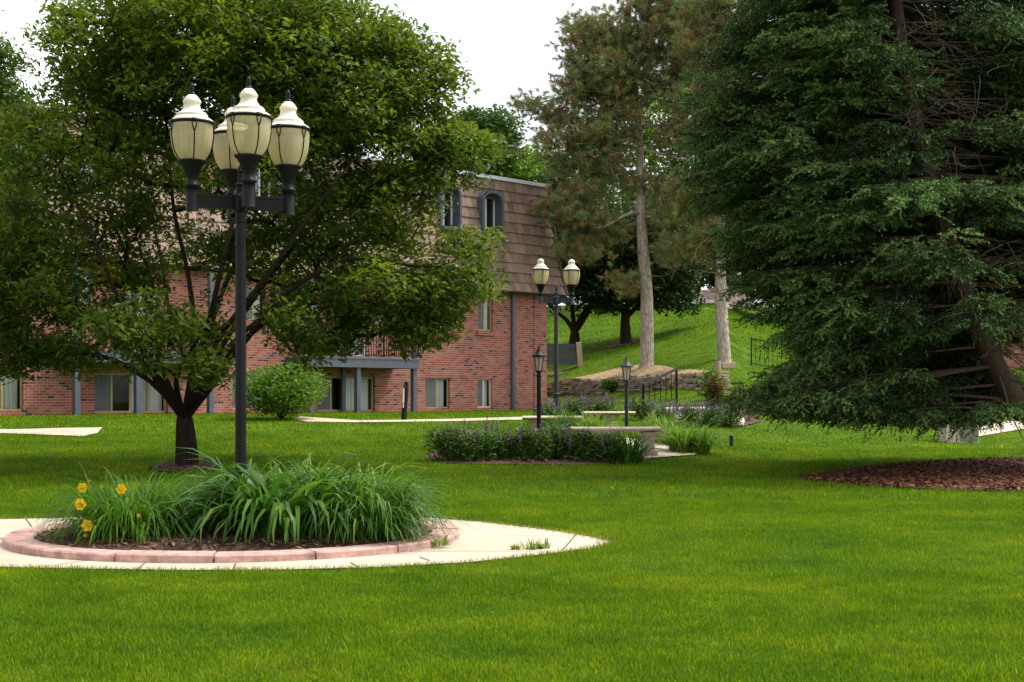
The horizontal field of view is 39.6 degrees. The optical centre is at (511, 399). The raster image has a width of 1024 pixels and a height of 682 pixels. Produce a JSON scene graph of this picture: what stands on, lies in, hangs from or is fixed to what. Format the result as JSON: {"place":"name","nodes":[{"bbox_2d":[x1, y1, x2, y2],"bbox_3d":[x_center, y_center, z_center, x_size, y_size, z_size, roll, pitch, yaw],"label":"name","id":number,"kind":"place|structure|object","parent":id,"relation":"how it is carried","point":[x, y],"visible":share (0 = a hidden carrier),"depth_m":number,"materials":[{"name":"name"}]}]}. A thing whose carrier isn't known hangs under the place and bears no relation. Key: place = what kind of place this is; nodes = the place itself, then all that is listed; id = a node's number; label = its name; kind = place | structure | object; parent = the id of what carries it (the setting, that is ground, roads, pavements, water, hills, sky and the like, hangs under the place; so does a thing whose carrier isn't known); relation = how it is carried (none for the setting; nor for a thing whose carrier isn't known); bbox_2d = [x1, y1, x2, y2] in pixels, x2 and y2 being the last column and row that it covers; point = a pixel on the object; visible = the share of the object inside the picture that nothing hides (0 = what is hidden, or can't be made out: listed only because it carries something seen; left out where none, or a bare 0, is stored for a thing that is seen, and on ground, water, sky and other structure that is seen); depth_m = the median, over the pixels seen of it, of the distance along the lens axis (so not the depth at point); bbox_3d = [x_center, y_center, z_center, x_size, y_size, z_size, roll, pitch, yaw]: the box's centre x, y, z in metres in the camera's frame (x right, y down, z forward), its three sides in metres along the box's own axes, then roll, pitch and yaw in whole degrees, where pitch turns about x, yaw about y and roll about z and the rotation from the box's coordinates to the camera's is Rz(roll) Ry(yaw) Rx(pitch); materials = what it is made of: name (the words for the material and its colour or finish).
{"place":"outdoors","nodes":[
{"label":"outdoors","id":0,"kind":"place"},
{"bbox_2d":[0,427,101,435],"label":"path","id":1,"kind":"structure","parent":0,"point":[72,431],"depth_m":33.64,"materials":[{"name":"concrete"}]},
{"bbox_2d":[0,513,606,569],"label":"path","id":2,"kind":"structure","parent":0,"point":[472,543],"depth_m":12.47,"materials":[{"name":"concrete"}]},
{"bbox_2d":[3,519,459,562],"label":"planter kerb","id":3,"kind":"structure","parent":2,"relation":"on","point":[21,541],"depth_m":11.99,"materials":[{"name":"pink concrete"}]},
{"bbox_2d":[34,515,431,552],"bbox_3d":[-2.660,1.263,13.800,3.780,0.105,3.780,0,0,0],"label":"mulch bed","id":4,"kind":"object","parent":2,"relation":"on","point":[223,547],"visible":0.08,"depth_m":12.46,"materials":[{"name":"brown wood"}]},
{"bbox_2d":[12,461,232,545],"bbox_3d":[-3.509,0.895,13.060,2.090,0.729,2.128,0,0,0],"label":"daylily clump","id":5,"kind":"object","parent":4,"relation":"on","point":[103,518],"visible":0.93,"depth_m":12.72,"materials":[{"name":"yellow plant"}]},
{"bbox_2d":[60,459,213,526],"bbox_3d":[-3.631,0.920,13.880,1.793,0.679,1.889,0,0,0],"label":"daylily clump","id":6,"kind":"object","parent":4,"relation":"on","point":[140,485],"visible":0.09,"depth_m":13.96,"materials":[{"name":"green plant"}]},
{"bbox_2d":[172,470,230,519],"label":"daylily clump","id":7,"kind":"object","parent":4,"relation":"on","point":[191,499],"visible":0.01,"depth_m":14.76,"materials":[{"name":"plant"}]},
{"bbox_2d":[169,76,309,487],"bbox_3d":[-2.633,-0.846,13.800,1.092,4.392,1.092,0,0,26],"label":"street lamp","id":8,"kind":"object","parent":4,"relation":"on","point":[243,138],"visible":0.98,"depth_m":13.75,"materials":[{"name":"black metal"}]},
{"bbox_2d":[155,454,323,533],"bbox_3d":[-2.512,0.885,13.709,1.974,0.750,1.857,0,0,0],"label":"daylily clump","id":9,"kind":"object","parent":4,"relation":"on","point":[227,470],"visible":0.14,"depth_m":13.43,"materials":[{"name":"green plant"}]},
{"bbox_2d":[143,447,405,545],"bbox_3d":[-2.206,0.841,13.066,2.342,0.838,2.299,0,0,37],"label":"daylily clump","id":10,"kind":"object","parent":4,"relation":"on","point":[254,514],"visible":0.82,"depth_m":12.59,"materials":[{"name":"green plant"}]},
{"bbox_2d":[219,452,373,489],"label":"daylily clump","id":11,"kind":"object","parent":4,"relation":"on","point":[306,466],"depth_m":14.58,"materials":[{"name":"plant"}]},
{"bbox_2d":[230,453,436,538],"bbox_3d":[-1.665,0.886,13.423,2.097,0.749,2.129,0,0,0],"label":"daylily clump","id":12,"kind":"object","parent":4,"relation":"on","point":[289,483],"visible":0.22,"depth_m":13.19,"materials":[{"name":"green plant"}]},
{"bbox_2d":[271,459,447,522],"bbox_3d":[-1.658,0.903,14.258,2.043,0.714,1.992,0,0,0],"label":"daylily clump","id":13,"kind":"object","parent":4,"relation":"on","point":[365,478],"visible":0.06,"depth_m":14.37,"materials":[{"name":"green plant"}]},
{"bbox_2d":[261,462,478,544],"bbox_3d":[-1.398,0.898,13.118,2.207,0.724,2.222,0,0,0],"label":"daylily clump","id":14,"kind":"object","parent":4,"relation":"on","point":[370,501],"visible":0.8,"depth_m":12.70,"materials":[{"name":"green plant"}]},
{"bbox_2d":[1,518,576,568],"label":"path joints","id":15,"kind":"object","parent":2,"relation":"on","point":[350,562],"visible":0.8,"depth_m":13.20,"materials":[{"name":"brown"}]},
{"bbox_2d":[0,515,617,570],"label":"dry thatch","id":16,"kind":"object","parent":2,"relation":"on","point":[452,560],"visible":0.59,"depth_m":11.69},
{"bbox_2d":[425,533,451,545],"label":"weed","id":17,"kind":"object","parent":2,"relation":"on","point":[444,542],"visible":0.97,"depth_m":12.87,"materials":[{"name":"green plant"}]},
{"bbox_2d":[508,543,521,549],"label":"weed","id":18,"kind":"object","parent":2,"relation":"on","point":[514,547],"visible":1,"depth_m":12.70,"materials":[{"name":"green plant"}]},
{"bbox_2d":[517,535,547,549],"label":"weed","id":19,"kind":"object","parent":2,"relation":"on","point":[531,546],"visible":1,"depth_m":12.72,"materials":[{"name":"green plant"}]},
{"bbox_2d":[536,537,551,548],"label":"weed","id":20,"kind":"object","parent":2,"relation":"on","point":[541,545],"visible":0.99,"depth_m":12.82,"materials":[{"name":"green plant"}]},
{"bbox_2d":[293,416,521,421],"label":"path","id":21,"kind":"structure","parent":0,"point":[309,419],"depth_m":38.84,"materials":[{"name":"beige concrete"}]},
{"bbox_2d":[0,0,1012,305],"label":"sky","id":22,"kind":"structure","parent":0,"point":[502,41],"materials":[{"name":"white"}]},
{"bbox_2d":[0,569,1023,681],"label":"grass","id":23,"kind":"structure","parent":0,"point":[392,604],"depth_m":8.40,"materials":[{"name":"green plant"}]},
{"bbox_2d":[0,291,1023,681],"bbox_3d":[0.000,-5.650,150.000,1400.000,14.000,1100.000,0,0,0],"label":"ground","id":24,"kind":"structure","parent":0,"point":[744,359],"depth_m":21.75,"materials":[{"name":"green plant"}]},
{"bbox_2d":[0,10,73,272],"label":"broadleaf tree","id":25,"kind":"object","parent":24,"relation":"on","point":[7,84],"visible":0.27,"depth_m":30.87,"materials":[{"name":"green plant"}]},
{"bbox_2d":[147,459,223,470],"bbox_3d":[-5.651,1.127,24.728,1.237,0.094,2.700,0,0,0],"label":"mulch bed","id":26,"kind":"object","parent":24,"relation":"on","point":[184,466],"visible":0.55,"depth_m":24.44,"materials":[{"name":"brown wood"}]},
{"bbox_2d":[0,0,512,464],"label":"broadleaf tree","id":27,"kind":"object","parent":24,"relation":"on","point":[327,58],"visible":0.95,"depth_m":23.78,"materials":[{"name":"green plant"}]},
{"bbox_2d":[226,361,330,419],"bbox_3d":[-6.540,-0.261,40.056,2.980,1.699,3.458,0,0,0],"label":"round bush","id":28,"kind":"object","parent":24,"relation":"on","point":[275,390],"visible":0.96,"depth_m":39.51,"materials":[{"name":"green plant"}]},
{"bbox_2d":[0,104,568,415],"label":"apartment building","id":29,"kind":"structure","parent":24,"relation":"on","point":[487,363],"depth_m":54.77,"materials":[{"name":"red brick"}]},
{"bbox_2d":[0,372,21,410],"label":"window","id":30,"kind":"structure","parent":29,"relation":"in","point":[8,392],"depth_m":43.71,"materials":[{"name":"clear glass"}]},
{"bbox_2d":[70,268,92,310],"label":"window","id":31,"kind":"structure","parent":29,"relation":"in","point":[91,298],"depth_m":45.51,"materials":[{"name":"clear glass"}]},
{"bbox_2d":[94,373,165,412],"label":"sliding door","id":32,"kind":"structure","parent":29,"relation":"in","point":[151,400],"depth_m":46.48,"materials":[{"name":"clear glass"}]},
{"bbox_2d":[126,293,155,347],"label":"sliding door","id":33,"kind":"structure","parent":29,"relation":"in","point":[129,293],"depth_m":46.76,"materials":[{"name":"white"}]},
{"bbox_2d":[233,375,261,408],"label":"window","id":34,"kind":"structure","parent":29,"relation":"in","point":[246,375],"depth_m":49.37,"materials":[{"name":"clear glass"}]},
{"bbox_2d":[246,285,264,319],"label":"window","id":35,"kind":"structure","parent":29,"relation":"in","point":[248,314],"depth_m":49.88,"materials":[{"name":"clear glass"}]},
{"bbox_2d":[318,376,372,411],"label":"sliding door","id":36,"kind":"structure","parent":29,"relation":"in","point":[326,406],"depth_m":53.20,"materials":[{"name":"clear glass"}]},
{"bbox_2d":[351,332,364,355],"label":"sliding door","id":37,"kind":"structure","parent":29,"relation":"in","point":[360,332],"depth_m":53.50,"materials":[{"name":"white"}]},
{"bbox_2d":[426,378,447,407],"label":"window","id":38,"kind":"structure","parent":29,"relation":"in","point":[434,386],"depth_m":56.11,"materials":[{"name":"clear glass"}]},
{"bbox_2d":[477,379,490,407],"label":"window","id":39,"kind":"structure","parent":29,"relation":"in","point":[481,383],"depth_m":57.95,"materials":[{"name":"beige glass"}]},
{"bbox_2d":[478,297,490,330],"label":"window","id":40,"kind":"structure","parent":29,"relation":"in","point":[482,312],"depth_m":57.95,"materials":[{"name":"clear glass"}]},
{"bbox_2d":[401,382,408,419],"bbox_3d":[-2.967,0.062,39.420,0.222,1.119,0.160,0,0,0],"label":"bollard","id":41,"kind":"object","parent":24,"relation":"on","point":[405,401],"visible":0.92,"depth_m":39.36,"materials":[{"name":"metal"}]},
{"bbox_2d":[147,403,761,470],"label":"mulch chips","id":42,"kind":"object","parent":24,"relation":"on","point":[211,462],"visible":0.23,"depth_m":25.29,"materials":[{"name":"brown wood"}]},
{"bbox_2d":[442,103,531,178],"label":"broadleaf tree","id":43,"kind":"object","parent":24,"relation":"on","point":[497,120],"visible":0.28,"depth_m":90.50,"materials":[{"name":"green plant"}]},
{"bbox_2d":[0,426,1023,500],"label":"grass","id":44,"kind":"structure","parent":24,"relation":"on","point":[768,486],"depth_m":24.93,"materials":[{"name":"green plant"}]},
{"bbox_2d":[483,138,573,182],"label":"broadleaf tree","id":45,"kind":"object","parent":24,"relation":"on","point":[529,172],"visible":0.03,"depth_m":95.69,"materials":[{"name":"green plant"}]},
{"bbox_2d":[426,449,653,464],"bbox_3d":[0.591,0.990,27.390,4.436,0.290,5.020,0,0,0],"label":"mulch bed","id":46,"kind":"object","parent":24,"relation":"on","point":[542,461],"visible":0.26,"depth_m":25.64,"materials":[{"name":"brown wood"}]},
{"bbox_2d":[421,423,470,459],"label":"salvia plant","id":47,"kind":"object","parent":46,"relation":"on","point":[444,444],"visible":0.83,"depth_m":25.90,"materials":[{"name":"green plant"}]},
{"bbox_2d":[450,425,500,460],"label":"salvia plant","id":48,"kind":"object","parent":46,"relation":"on","point":[475,446],"visible":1,"depth_m":25.73,"materials":[{"name":"green plant"}]},
{"bbox_2d":[472,416,511,437],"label":"salvia plant","id":49,"kind":"object","parent":46,"relation":"on","point":[496,429],"visible":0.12,"depth_m":27.32,"materials":[{"name":"green plant"}]},
{"bbox_2d":[485,425,516,459],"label":"salvia plant","id":50,"kind":"object","parent":46,"relation":"on","point":[505,452],"visible":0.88,"depth_m":25.95,"materials":[{"name":"green plant"}]},
{"bbox_2d":[506,423,554,460],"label":"salvia plant","id":51,"kind":"object","parent":46,"relation":"on","point":[528,445],"visible":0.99,"depth_m":25.78,"materials":[{"name":"green plant"}]},
{"bbox_2d":[531,345,545,441],"bbox_3d":[0.518,-0.047,27.400,0.291,2.126,0.291,0,0,0],"label":"garden lantern","id":52,"kind":"object","parent":46,"relation":"on","point":[538,355],"visible":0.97,"depth_m":27.36,"materials":[{"name":"black paint"}]},
{"bbox_2d":[540,422,579,458],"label":"salvia plant","id":53,"kind":"object","parent":46,"relation":"on","point":[558,437],"visible":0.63,"depth_m":26.04,"materials":[{"name":"green plant"}]},
{"bbox_2d":[566,426,603,460],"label":"salvia plant","id":54,"kind":"object","parent":46,"relation":"on","point":[583,438],"visible":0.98,"depth_m":25.79,"materials":[{"name":"green plant"}]},
{"bbox_2d":[590,427,632,460],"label":"salvia plant","id":55,"kind":"object","parent":46,"relation":"on","point":[608,455],"visible":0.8,"depth_m":25.78,"materials":[{"name":"green plant"}]},
{"bbox_2d":[590,424,666,462],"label":"daylily clump","id":56,"kind":"object","parent":46,"relation":"on","point":[633,454],"visible":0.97,"depth_m":25.51,"materials":[{"name":"green plant"}]},
{"bbox_2d":[530,394,566,424],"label":"salvia plant","id":57,"kind":"object","parent":24,"relation":"on","point":[547,408],"visible":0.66,"depth_m":33.43,"materials":[{"name":"green plant"}]},
{"bbox_2d":[522,416,581,429],"bbox_3d":[0.872,0.582,31.073,1.298,0.466,0.555,0,0,0],"label":"stone bench","id":58,"kind":"object","parent":24,"relation":"on","point":[530,419],"visible":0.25,"depth_m":30.90,"materials":[{"name":"stone"}]},
{"bbox_2d":[532,254,579,408],"bbox_3d":[1.087,-1.541,35.000,1.224,4.087,0.434,0,0,-14],"label":"street lamp","id":59,"kind":"object","parent":24,"relation":"on","point":[571,273],"visible":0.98,"depth_m":34.95,"materials":[{"name":"metal"}]},
{"bbox_2d":[533,408,591,429],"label":"daylily clump","id":60,"kind":"object","parent":24,"relation":"on","point":[562,421],"visible":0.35,"depth_m":30.35,"materials":[{"name":"green plant"}]},
{"bbox_2d":[547,342,582,366],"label":"park bench","id":61,"kind":"object","parent":24,"relation":"on","point":[569,351],"visible":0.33,"depth_m":69.42,"materials":[{"name":"grey wood"}]},
{"bbox_2d":[560,391,596,417],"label":"salvia plant","id":62,"kind":"object","parent":24,"relation":"on","point":[570,408],"visible":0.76,"depth_m":35.90,"materials":[{"name":"green plant"}]},
{"bbox_2d":[529,167,639,343],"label":"broadleaf tree","id":63,"kind":"object","parent":24,"relation":"on","point":[574,326],"visible":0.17,"depth_m":74.93,"materials":[{"name":"green plant"}]},
{"bbox_2d":[571,407,620,436],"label":"daylily clump","id":64,"kind":"object","parent":24,"relation":"on","point":[595,423],"visible":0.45,"depth_m":29.86,"materials":[{"name":"green plant"}]},
{"bbox_2d":[587,391,623,418],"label":"salvia plant","id":65,"kind":"object","parent":24,"relation":"on","point":[604,405],"visible":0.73,"depth_m":35.85,"materials":[{"name":"green plant"}]},
{"bbox_2d":[556,427,660,455],"bbox_3d":[1.837,0.804,27.158,2.003,0.577,0.676,0,0,0],"label":"stone bench","id":66,"kind":"object","parent":24,"relation":"on","point":[654,430],"visible":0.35,"depth_m":26.97,"materials":[{"name":"beige stone"}]},
{"bbox_2d":[502,0,716,367],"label":"pine tree","id":67,"kind":"object","parent":24,"relation":"on","point":[627,49],"visible":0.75,"depth_m":59.49,"materials":[{"name":"green plant"}]},
{"bbox_2d":[583,411,635,426],"bbox_3d":[2.250,0.486,33.060,1.203,0.438,0.539,0,0,0],"label":"stone bench","id":68,"kind":"object","parent":24,"relation":"on","point":[614,414],"visible":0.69,"depth_m":32.90,"materials":[{"name":"stone"}]},
{"bbox_2d":[600,378,618,391],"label":"shrub","id":69,"kind":"object","parent":24,"relation":"on","point":[611,385],"visible":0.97,"depth_m":58.35,"materials":[{"name":"green plant"}]},
{"bbox_2d":[603,338,639,347],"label":"mulch bed","id":70,"kind":"object","parent":24,"relation":"on","point":[635,340],"visible":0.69,"depth_m":74.99,"materials":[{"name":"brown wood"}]},
{"bbox_2d":[620,354,632,426],"bbox_3d":[2.578,-0.154,32.000,0.308,1.766,0.309,0,0,0],"label":"garden lantern","id":71,"kind":"object","parent":24,"relation":"on","point":[626,365],"visible":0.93,"depth_m":31.96,"materials":[{"name":"paint"}]},
{"bbox_2d":[575,90,698,208],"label":"broadleaf tree","id":72,"kind":"object","parent":24,"relation":"on","point":[650,157],"visible":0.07,"depth_m":100.63,"materials":[{"name":"green plant"}]},
{"bbox_2d":[547,371,730,393],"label":"retaining wall","id":73,"kind":"structure","parent":24,"relation":"on","point":[589,386],"depth_m":56.79,"materials":[{"name":"stone"}]},
{"bbox_2d":[576,364,705,390],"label":"mulch bed","id":74,"kind":"object","parent":24,"relation":"on","point":[635,370],"visible":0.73,"depth_m":58.56,"materials":[{"name":"wood"}]},
{"bbox_2d":[623,392,660,419],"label":"salvia plant","id":75,"kind":"object","parent":24,"relation":"on","point":[640,406],"visible":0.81,"depth_m":35.34,"materials":[{"name":"green plant"}]},
{"bbox_2d":[574,193,714,343],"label":"broadleaf tree","id":76,"kind":"object","parent":24,"relation":"on","point":[675,291],"visible":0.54,"depth_m":73.83,"materials":[{"name":"green plant"}]},
{"bbox_2d":[632,408,689,436],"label":"daylily clump","id":77,"kind":"object","parent":24,"relation":"on","point":[651,422],"visible":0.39,"depth_m":30.85,"materials":[{"name":"green plant"}]},
{"bbox_2d":[647,400,684,425],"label":"salvia plant","id":78,"kind":"object","parent":24,"relation":"on","point":[663,411],"visible":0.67,"depth_m":33.89,"materials":[{"name":"green plant"}]},
{"bbox_2d":[608,185,744,299],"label":"broadleaf tree","id":79,"kind":"object","parent":24,"relation":"on","point":[629,195],"visible":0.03,"depth_m":92.33,"materials":[{"name":"green plant"}]},
{"bbox_2d":[671,396,705,426],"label":"salvia plant","id":80,"kind":"object","parent":24,"relation":"on","point":[691,414],"visible":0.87,"depth_m":34.85,"materials":[{"name":"green plant"}]},
{"bbox_2d":[650,0,755,361],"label":"pine tree","id":81,"kind":"object","parent":24,"relation":"on","point":[698,14],"visible":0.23,"depth_m":56.26,"materials":[{"name":"green plant"}]},
{"bbox_2d":[697,366,721,399],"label":"shrub","id":82,"kind":"object","parent":24,"relation":"on","point":[709,371],"visible":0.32,"depth_m":43.94,"materials":[{"name":"green plant"}]},
{"bbox_2d":[697,399,725,426],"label":"salvia plant","id":83,"kind":"object","parent":24,"relation":"on","point":[710,418],"visible":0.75,"depth_m":35.39,"materials":[{"name":"green plant"}]},
{"bbox_2d":[680,287,753,308],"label":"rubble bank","id":84,"kind":"structure","parent":24,"relation":"on","point":[709,296],"depth_m":92.62,"materials":[{"name":"grey stone"}]},
{"bbox_2d":[674,404,759,425],"bbox_3d":[5.530,0.388,38.720,2.405,0.574,9.150,0,0,14],"label":"mulch bed","id":85,"kind":"object","parent":24,"relation":"on","point":[750,422],"visible":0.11,"depth_m":39.14,"materials":[{"name":"brown wood"}]},
{"bbox_2d":[703,370,725,404],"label":"shrub","id":86,"kind":"object","parent":85,"relation":"on","point":[714,386],"visible":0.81,"depth_m":41.94,"materials":[{"name":"green plant"}]},
{"bbox_2d":[714,361,735,374],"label":"timber post","id":87,"kind":"object","parent":24,"relation":"on","point":[719,365],"visible":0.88,"depth_m":46.58,"materials":[{"name":"wood"}]},
{"bbox_2d":[713,405,741,426],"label":"salvia plant","id":88,"kind":"object","parent":24,"relation":"on","point":[726,421],"visible":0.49,"depth_m":35.90,"materials":[{"name":"green plant"}]},
{"bbox_2d":[677,258,805,314],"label":"broadleaf tree","id":89,"kind":"object","parent":24,"relation":"on","point":[709,281],"visible":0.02,"depth_m":106.75,"materials":[{"name":"green plant"}]},
{"bbox_2d":[751,337,790,367],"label":"metal railing","id":90,"kind":"object","parent":24,"relation":"on","point":[764,353],"visible":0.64,"depth_m":61.99,"materials":[{"name":"metal"}]},
{"bbox_2d":[547,302,1023,377],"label":"grass","id":91,"kind":"structure","parent":24,"relation":"on","point":[686,331],"depth_m":78.39,"materials":[{"name":"green plant"}]},
{"bbox_2d":[765,0,1023,319],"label":"broadleaf tree","id":92,"kind":"object","parent":24,"relation":"on","point":[937,125],"depth_m":92.87,"materials":[{"name":"green plant"}]},
{"bbox_2d":[798,455,1023,490],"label":"mulch bed","id":93,"kind":"object","parent":24,"relation":"on","point":[1005,465],"visible":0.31,"depth_m":23.58,"materials":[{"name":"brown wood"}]},
{"bbox_2d":[654,0,1023,446],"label":"spruce tree","id":94,"kind":"object","parent":93,"relation":"on","point":[799,183],"visible":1,"depth_m":23.70,"materials":[{"name":"green plant"}]},
{"bbox_2d":[868,302,1023,368],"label":"brick house","id":95,"kind":"structure","parent":24,"relation":"on","point":[1010,363],"depth_m":74.00,"materials":[{"name":"red"}]},
{"bbox_2d":[938,424,978,442],"bbox_3d":[11.140,0.727,35.510,0.883,0.765,0.780,0,0,0],"label":"utility cabinet","id":96,"kind":"object","parent":24,"relation":"on","point":[974,439],"visible":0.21,"depth_m":35.16,"materials":[{"name":"grey metal"}]},
{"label":"stone steps","id":97,"kind":"object","parent":24,"relation":"on","visible":0},
{"bbox_2d":[642,368,677,419],"bbox_3d":[3.882,-0.154,37.097,0.089,1.449,3.295,0,0,21],"label":"handrail","id":98,"kind":"object","parent":97,"relation":"on","point":[663,375],"visible":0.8,"depth_m":37.40,"materials":[{"name":"black metal"}]},
{"bbox_2d":[0,496,1023,573],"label":"grass","id":99,"kind":"structure","parent":0,"point":[714,508],"depth_m":14.40,"materials":[{"name":"green plant"}]},
{"bbox_2d":[569,438,696,459],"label":"path","id":100,"kind":"structure","parent":0,"point":[664,450],"depth_m":27.89,"materials":[{"name":"concrete"}]},
{"bbox_2d":[644,416,700,444],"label":"daylily clump","id":101,"kind":"object","parent":100,"relation":"on","point":[665,425],"visible":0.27,"depth_m":29.48,"materials":[{"name":"plant"}]},
{"bbox_2d":[655,419,714,451],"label":"daylily clump","id":102,"kind":"object","parent":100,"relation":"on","point":[674,443],"visible":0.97,"depth_m":28.01,"materials":[{"name":"green plant"}]},
{"bbox_2d":[665,420,733,452],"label":"daylily clump","id":103,"kind":"object","parent":100,"relation":"on","point":[704,445],"visible":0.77,"depth_m":28.22,"materials":[{"name":"green plant"}]},
{"bbox_2d":[729,435,733,446],"bbox_3d":[4.779,0.913,30.960,0.104,0.308,0.104,0,0,0],"label":"irrigation stake","id":104,"kind":"object","parent":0,"point":[731,438],"visible":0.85,"depth_m":30.93,"materials":[{"name":"plastic"}]},
{"bbox_2d":[979,421,1023,435],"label":"path","id":105,"kind":"structure","parent":0,"point":[1008,427],"depth_m":41.26,"materials":[{"name":"concrete"}]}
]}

